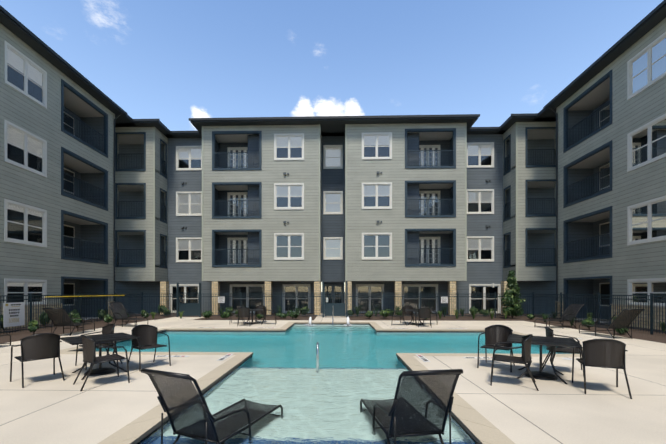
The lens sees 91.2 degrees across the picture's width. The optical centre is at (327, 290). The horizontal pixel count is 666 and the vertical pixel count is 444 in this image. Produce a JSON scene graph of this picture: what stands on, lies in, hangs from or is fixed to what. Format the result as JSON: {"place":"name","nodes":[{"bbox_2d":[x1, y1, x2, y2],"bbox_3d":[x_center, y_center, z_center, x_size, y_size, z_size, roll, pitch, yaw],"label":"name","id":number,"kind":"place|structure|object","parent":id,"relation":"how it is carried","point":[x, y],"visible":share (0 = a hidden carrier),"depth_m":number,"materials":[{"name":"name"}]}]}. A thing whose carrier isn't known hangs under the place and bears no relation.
{"place":"outdoors","nodes":[
{"label":"outdoors","id":0,"kind":"place"},
{"bbox_2d":[0,0,662,291],"label":"sky","id":1,"kind":"structure","parent":0,"point":[173,62],"materials":[{"name":"blue"}]},
{"bbox_2d":[0,316,665,443],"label":"pool deck paving","id":2,"kind":"structure","parent":0,"point":[44,405],"depth_m":5.23,"materials":[{"name":"concrete"}]},
{"bbox_2d":[0,334,10,345],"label":"chair","id":3,"kind":"object","parent":2,"relation":"on","point":[10,339],"visible":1,"depth_m":9.58,"materials":[{"name":"black"}]},
{"bbox_2d":[10,333,64,387],"bbox_3d":[-5.180,1.176,5.842,0.704,0.880,0.672,0,0,36],"label":"chair","id":4,"kind":"object","parent":2,"relation":"on","point":[41,346],"visible":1,"depth_m":5.68,"materials":[{"name":"black"}]},
{"bbox_2d":[42,308,94,335],"bbox_3d":[-9.616,1.101,12.189,0.720,1.037,1.911,0,0,-7],"label":"lounger","id":5,"kind":"object","parent":2,"relation":"on","point":[59,319],"visible":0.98,"depth_m":11.70,"materials":[{"name":"black"}]},
{"bbox_2d":[75,324,121,369],"bbox_3d":[-4.987,1.175,7.121,0.674,0.880,0.702,0,0,37],"label":"chair","id":6,"kind":"object","parent":2,"relation":"on","point":[108,329],"visible":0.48,"depth_m":7.25,"materials":[{"name":"black metal"}]},
{"bbox_2d":[60,332,139,379],"bbox_3d":[-4.486,1.270,6.429,1.080,0.710,1.080,0,0,41],"label":"table","id":7,"kind":"object","parent":2,"relation":"on","point":[77,340],"visible":0.77,"depth_m":6.39,"materials":[{"name":"black metal"}]},
{"bbox_2d":[73,335,129,390],"bbox_3d":[-3.944,1.175,5.680,0.673,0.880,0.702,0,0,42],"label":"chair","id":8,"kind":"object","parent":2,"relation":"on","point":[89,346],"visible":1,"depth_m":5.47,"materials":[{"name":"black metal"}]},
{"bbox_2d":[107,302,147,326],"bbox_3d":[-9.165,1.079,14.924,1.851,1.083,0.721,0,0,22],"label":"lounger","id":9,"kind":"object","parent":2,"relation":"on","point":[119,315],"visible":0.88,"depth_m":15.07,"materials":[{"name":"black fabric"}]},
{"bbox_2d":[128,324,170,370],"bbox_3d":[-3.851,1.176,6.985,0.704,0.880,0.672,0,0,37],"label":"chair","id":10,"kind":"object","parent":2,"relation":"on","point":[147,334],"visible":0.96,"depth_m":7.12,"materials":[{"name":"black metal"}]},
{"bbox_2d":[230,306,244,322],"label":"chair","id":11,"kind":"object","parent":2,"relation":"on","point":[235,315],"visible":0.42,"depth_m":15.97,"materials":[{"name":"black metal"}]},
{"bbox_2d":[237,307,251,326],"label":"chair","id":12,"kind":"object","parent":2,"relation":"on","point":[243,311],"visible":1,"depth_m":14.91,"materials":[{"name":"black"}]},
{"bbox_2d":[243,309,262,324],"bbox_3d":[-3.719,1.270,16.013,1.080,0.710,1.080,0,0,-9],"label":"table","id":13,"kind":"object","parent":2,"relation":"on","point":[252,310],"visible":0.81,"depth_m":15.92,"materials":[{"name":"black metal"}]},
{"bbox_2d":[255,305,265,321],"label":"chair","id":14,"kind":"object","parent":2,"relation":"on","point":[259,307],"visible":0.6,"depth_m":17.09,"materials":[{"name":"black metal"}]},
{"bbox_2d":[261,306,276,324],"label":"chair","id":15,"kind":"object","parent":2,"relation":"on","point":[265,309],"visible":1,"depth_m":15.66,"materials":[{"name":"black metal"}]},
{"bbox_2d":[79,323,559,443],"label":"pool basin","id":16,"kind":"object","parent":2,"relation":"in","point":[151,433],"depth_m":6.69,"materials":[{"name":"paint"}]},
{"bbox_2d":[141,368,282,443],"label":"lounge chair","id":17,"kind":"object","parent":16,"relation":"on","point":[202,421],"visible":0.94,"depth_m":3.50,"materials":[{"name":"black fabric"}]},
{"bbox_2d":[316,342,318,369],"bbox_3d":[-0.225,1.530,7.205,0.042,0.822,0.414,0,0,1],"label":"pool grab rail","id":18,"kind":"object","parent":16,"relation":"on","point":[317,355],"visible":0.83,"depth_m":7.03,"materials":[{"name":"silver metal"}]},
{"bbox_2d":[60,322,582,443],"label":"pool coping","id":19,"kind":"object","parent":16,"relation":"on","point":[477,426],"depth_m":5.54,"materials":[{"name":"beige concrete"}]},
{"bbox_2d":[155,327,491,361],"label":"pool depth markers","id":20,"kind":"object","parent":19,"relation":"on","point":[422,358],"visible":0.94,"depth_m":7.97,"materials":[{"name":"white tile"}]},
{"bbox_2d":[332,307,333,326],"bbox_3d":[0.243,1.445,16.046,0.042,1.433,1.574,0,0,1],"label":"handrail","id":21,"kind":"object","parent":19,"relation":"on","point":[332,316],"visible":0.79,"depth_m":16.36,"materials":[{"name":"silver metal"}]},
{"bbox_2d":[360,369,462,443],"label":"lounger","id":22,"kind":"object","parent":16,"relation":"on","point":[409,426],"visible":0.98,"depth_m":3.51,"materials":[{"name":"black fabric"}]},
{"bbox_2d":[0,281,665,334],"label":"pool fence","id":23,"kind":"object","parent":2,"relation":"on","point":[194,309],"visible":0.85,"depth_m":19.55,"materials":[{"name":"black metal"}]},
{"bbox_2d":[3,302,24,326],"bbox_3d":[-11.633,0.871,12.105,0.019,0.880,0.780,0,0,1],"label":"pool rules sign","id":24,"kind":"object","parent":23,"relation":"attached to","point":[13,314],"visible":1,"depth_m":12.07,"materials":[{"name":"white plastic"}]},
{"bbox_2d":[45,294,124,297],"bbox_3d":[-11.526,0.227,15.864,0.060,0.128,5.000,0,0,1],"label":"horizontal pole","id":25,"kind":"object","parent":23,"relation":"attached to","point":[84,296],"visible":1,"depth_m":15.31,"materials":[{"name":"yellow metal"}]},
{"bbox_2d":[218,297,224,302],"bbox_3d":[-6.538,0.541,19.999,0.400,0.380,0.016,0,0,1],"label":"fence notice","id":26,"kind":"object","parent":23,"relation":"attached to","point":[221,299],"visible":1,"depth_m":19.99,"materials":[{"name":"white plastic"}]},
{"bbox_2d":[441,297,447,302],"bbox_3d":[7.008,0.541,19.650,0.400,0.380,0.016,0,0,1],"label":"fence notice","id":27,"kind":"object","parent":23,"relation":"attached to","point":[444,299],"visible":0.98,"depth_m":19.65,"materials":[{"name":"white"}]},
{"bbox_2d":[391,307,406,325],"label":"chair","id":28,"kind":"object","parent":2,"relation":"on","point":[403,311],"visible":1,"depth_m":15.17,"materials":[{"name":"black metal"}]},
{"bbox_2d":[400,305,413,322],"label":"chair","id":29,"kind":"object","parent":2,"relation":"on","point":[408,307],"visible":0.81,"depth_m":16.60,"materials":[{"name":"black"}]},
{"bbox_2d":[405,309,423,325],"bbox_3d":[4.181,1.270,15.559,1.080,0.710,1.080,0,0,16],"label":"table","id":30,"kind":"object","parent":2,"relation":"on","point":[415,310],"visible":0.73,"depth_m":15.45,"materials":[{"name":"black metal"}]},
{"bbox_2d":[416,308,431,327],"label":"chair","id":31,"kind":"object","parent":2,"relation":"on","point":[424,312],"visible":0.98,"depth_m":14.50,"materials":[{"name":"black"}]},
{"bbox_2d":[477,325,514,371],"bbox_3d":[3.578,1.175,6.908,0.674,0.880,0.702,0,0,37],"label":"chair","id":32,"kind":"object","parent":2,"relation":"on","point":[495,335],"visible":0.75,"depth_m":7.10,"materials":[{"name":"black metal"}]},
{"bbox_2d":[490,334,538,390],"bbox_3d":[3.223,1.176,5.674,0.704,0.880,0.674,0,0,28],"label":"chair","id":33,"kind":"object","parent":2,"relation":"on","point":[524,358],"visible":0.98,"depth_m":5.51,"materials":[{"name":"black metal"}]},
{"bbox_2d":[507,334,580,383],"bbox_3d":[3.999,1.269,6.131,1.080,0.709,1.080,0,0,31],"label":"table","id":34,"kind":"object","parent":2,"relation":"on","point":[540,341],"visible":0.75,"depth_m":6.03,"materials":[{"name":"black metal"}]},
{"bbox_2d":[535,304,584,328],"bbox_3d":[10.170,1.101,14.342,1.911,1.037,0.722,0,0,-10],"label":"lounger","id":35,"kind":"object","parent":2,"relation":"on","point":[569,311],"visible":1,"depth_m":14.39,"materials":[{"name":"black fabric"}]},
{"bbox_2d":[542,327,583,376],"bbox_3d":[4.707,1.176,6.577,0.704,0.880,0.673,0,0,35],"label":"chair","id":36,"kind":"object","parent":2,"relation":"on","point":[549,332],"visible":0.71,"depth_m":6.56,"materials":[{"name":"black metal"}]},
{"bbox_2d":[572,339,631,398],"bbox_3d":[4.419,1.175,5.291,0.675,0.880,0.702,0,0,26],"label":"chair","id":37,"kind":"object","parent":2,"relation":"on","point":[605,353],"visible":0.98,"depth_m":5.08,"materials":[{"name":"black"}]},
{"bbox_2d":[579,309,644,338],"bbox_3d":[9.905,1.101,11.489,0.756,1.037,1.941,0,0,1],"label":"lounger","id":38,"kind":"object","parent":2,"relation":"on","point":[623,315],"visible":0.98,"depth_m":11.00,"materials":[{"name":"black fabric"}]},
{"bbox_2d":[0,313,665,343],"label":"planting bed soil","id":39,"kind":"structure","parent":0,"point":[646,335],"depth_m":17.35,"materials":[{"name":"brown soil"}]},
{"bbox_2d":[1,314,5,330],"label":"shrub","id":40,"kind":"object","parent":39,"relation":"on","point":[2,322],"visible":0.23,"depth_m":12.54,"materials":[{"name":"green plant"}]},
{"bbox_2d":[28,320,38,333],"bbox_3d":[-11.001,1.346,12.185,0.340,0.533,0.379,0,0,-30],"label":"shrub","id":41,"kind":"object","parent":39,"relation":"on","point":[33,326],"visible":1,"depth_m":12.10,"materials":[{"name":"green plant"}]},
{"bbox_2d":[39,312,50,326],"bbox_3d":[-12.739,1.242,14.662,0.434,0.742,0.524,0,0,-39],"label":"shrub","id":42,"kind":"object","parent":39,"relation":"on","point":[49,319],"visible":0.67,"depth_m":14.58,"materials":[{"name":"green plant"}]},
{"bbox_2d":[72,313,81,327],"bbox_3d":[-11.020,1.286,14.325,0.418,0.653,0.354,0,0,43],"label":"shrub","id":43,"kind":"object","parent":39,"relation":"on","point":[77,320],"visible":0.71,"depth_m":14.25,"materials":[{"name":"green plant"}]},
{"bbox_2d":[98,309,107,319],"bbox_3d":[-12.560,1.315,18.194,0.515,0.610,0.608,0,0,22],"label":"shrub","id":44,"kind":"object","parent":39,"relation":"on","point":[102,313],"visible":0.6,"depth_m":18.07,"materials":[{"name":"green plant"}]},
{"bbox_2d":[103,314,114,323],"bbox_3d":[-10.659,1.373,15.846,0.498,0.483,0.522,0,0,1],"label":"shrub","id":45,"kind":"object","parent":39,"relation":"on","point":[107,318],"visible":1,"depth_m":15.75,"materials":[{"name":"green plant"}]},
{"bbox_2d":[141,309,148,317],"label":"shrub","id":46,"kind":"object","parent":39,"relation":"on","point":[144,314],"visible":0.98,"depth_m":18.84,"materials":[{"name":"green plant"}]},
{"bbox_2d":[158,305,166,315],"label":"shrub","id":47,"kind":"object","parent":39,"relation":"on","point":[160,309],"visible":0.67,"depth_m":21.25,"materials":[{"name":"green plant"}]},
{"bbox_2d":[164,309,169,315],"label":"shrub","id":48,"kind":"object","parent":39,"relation":"on","point":[167,312],"visible":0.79,"depth_m":20.61,"materials":[{"name":"green plant"}]},
{"bbox_2d":[201,311,212,318],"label":"shrub","id":49,"kind":"object","parent":39,"relation":"on","point":[207,314],"visible":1,"depth_m":18.52,"materials":[{"name":"green plant"}]},
{"bbox_2d":[220,311,231,318],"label":"shrub","id":50,"kind":"object","parent":39,"relation":"on","point":[226,314],"visible":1,"depth_m":18.52,"materials":[{"name":"green plant"}]},
{"bbox_2d":[256,314,263,318],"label":"shrub","id":51,"kind":"object","parent":39,"relation":"on","point":[259,316],"visible":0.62,"depth_m":18.38,"materials":[{"name":"green plant"}]},
{"bbox_2d":[274,312,286,317],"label":"shrub","id":52,"kind":"object","parent":39,"relation":"on","point":[281,315],"visible":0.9,"depth_m":19.18,"materials":[{"name":"green plant"}]},
{"bbox_2d":[287,310,299,318],"bbox_3d":[-2.000,1.347,18.552,0.771,0.536,0.628,0,0,1],"label":"shrub","id":53,"kind":"object","parent":39,"relation":"on","point":[294,314],"visible":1,"depth_m":18.41,"materials":[{"name":"green plant"}]},
{"bbox_2d":[300,306,308,314],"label":"shrub","id":54,"kind":"object","parent":39,"relation":"on","point":[305,310],"visible":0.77,"depth_m":20.50,"materials":[{"name":"green plant"}]},
{"bbox_2d":[354,305,359,316],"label":"shrub","id":55,"kind":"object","parent":39,"relation":"on","point":[357,310],"depth_m":20.39,"materials":[{"name":"green plant"}]},
{"bbox_2d":[364,311,372,317],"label":"shrub","id":56,"kind":"object","parent":39,"relation":"on","point":[369,314],"visible":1,"depth_m":19.02,"materials":[{"name":"green plant"}]},
{"bbox_2d":[379,309,389,317],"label":"shrub","id":57,"kind":"object","parent":39,"relation":"on","point":[386,313],"visible":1,"depth_m":18.96,"materials":[{"name":"green plant"}]},
{"bbox_2d":[439,306,447,314],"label":"shrub","id":58,"kind":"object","parent":39,"relation":"on","point":[446,309],"depth_m":20.11,"materials":[{"name":"green plant"}]},
{"bbox_2d":[469,306,478,314],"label":"shrub","id":59,"kind":"object","parent":39,"relation":"on","point":[476,309],"visible":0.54,"depth_m":20.44,"materials":[{"name":"green plant"}]},
{"bbox_2d":[471,309,478,318],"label":"shrub","id":60,"kind":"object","parent":39,"relation":"on","point":[472,312],"depth_m":18.74,"materials":[{"name":"green plant"}]},
{"bbox_2d":[480,309,489,314],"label":"shrub","id":61,"kind":"object","parent":39,"relation":"on","point":[485,312],"visible":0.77,"depth_m":20.77,"materials":[{"name":"green plant"}]},
{"bbox_2d":[489,308,494,318],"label":"shrub","id":62,"kind":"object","parent":39,"relation":"on","point":[491,312],"depth_m":18.83,"materials":[{"name":"green plant"}]},
{"bbox_2d":[502,310,510,318],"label":"shrub","id":63,"kind":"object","parent":39,"relation":"on","point":[506,313],"depth_m":18.79,"materials":[{"name":"green plant"}]},
{"bbox_2d":[501,270,524,317],"bbox_3d":[10.787,0.193,19.178,1.354,2.837,1.325,0,0,1],"label":"holly tree","id":64,"kind":"object","parent":39,"relation":"on","point":[510,300],"visible":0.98,"depth_m":18.96,"materials":[{"name":"green plant"}]},
{"bbox_2d":[526,314,534,318],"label":"shrub","id":65,"kind":"object","parent":39,"relation":"on","point":[530,316],"visible":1,"depth_m":18.25,"materials":[{"name":"green plant"}]},
{"bbox_2d":[582,317,594,329],"bbox_3d":[10.815,1.349,13.619,0.439,0.529,0.496,0,0,1],"label":"shrub","id":66,"kind":"object","parent":39,"relation":"on","point":[589,321],"visible":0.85,"depth_m":13.52,"materials":[{"name":"green plant"}]},
{"bbox_2d":[615,324,627,334],"bbox_3d":[10.946,1.448,12.194,0.418,0.410,0.472,0,0,1],"label":"shrub","id":67,"kind":"object","parent":39,"relation":"on","point":[621,331],"visible":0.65,"depth_m":12.08,"materials":[{"name":"green plant"}]},
{"bbox_2d":[657,321,664,331],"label":"shrub","id":68,"kind":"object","parent":39,"relation":"on","point":[663,326],"depth_m":12.79,"materials":[{"name":"green plant"}]},
{"bbox_2d":[96,324,577,443],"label":"pool water","id":69,"kind":"structure","parent":0,"point":[357,364],"depth_m":6.49,"materials":[{"name":"teal liquid"}]},
{"bbox_2d":[305,317,314,325],"bbox_3d":[-0.802,1.492,16.210,0.454,0.418,0.739,0,0,22],"label":"fountain jet","id":70,"kind":"object","parent":69,"relation":"on","point":[310,321],"visible":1,"depth_m":16.01,"materials":[{"name":"white liquid"}]},
{"bbox_2d":[88,292,608,323],"bbox_3d":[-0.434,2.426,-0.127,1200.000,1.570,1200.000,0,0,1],"label":"ground","id":71,"kind":"structure","parent":0,"point":[378,313],"depth_m":23.72,"materials":[{"name":"grey concrete"}]},
{"bbox_2d":[0,23,122,329],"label":"wing","id":72,"kind":"structure","parent":71,"relation":"on","point":[57,181],"depth_m":15.96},
{"bbox_2d":[115,121,555,314],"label":"back building","id":73,"kind":"structure","parent":71,"relation":"on","point":[433,209],"depth_m":22.09,"materials":[{"name":"grey"}]},
{"bbox_2d":[0,0,665,137],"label":"roof slab","id":74,"kind":"structure","parent":73,"relation":"on","point":[335,125],"depth_m":20.91,"materials":[{"name":"grey"}]},
{"bbox_2d":[548,18,665,329],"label":"wing","id":75,"kind":"structure","parent":71,"relation":"on","point":[610,178],"depth_m":15.58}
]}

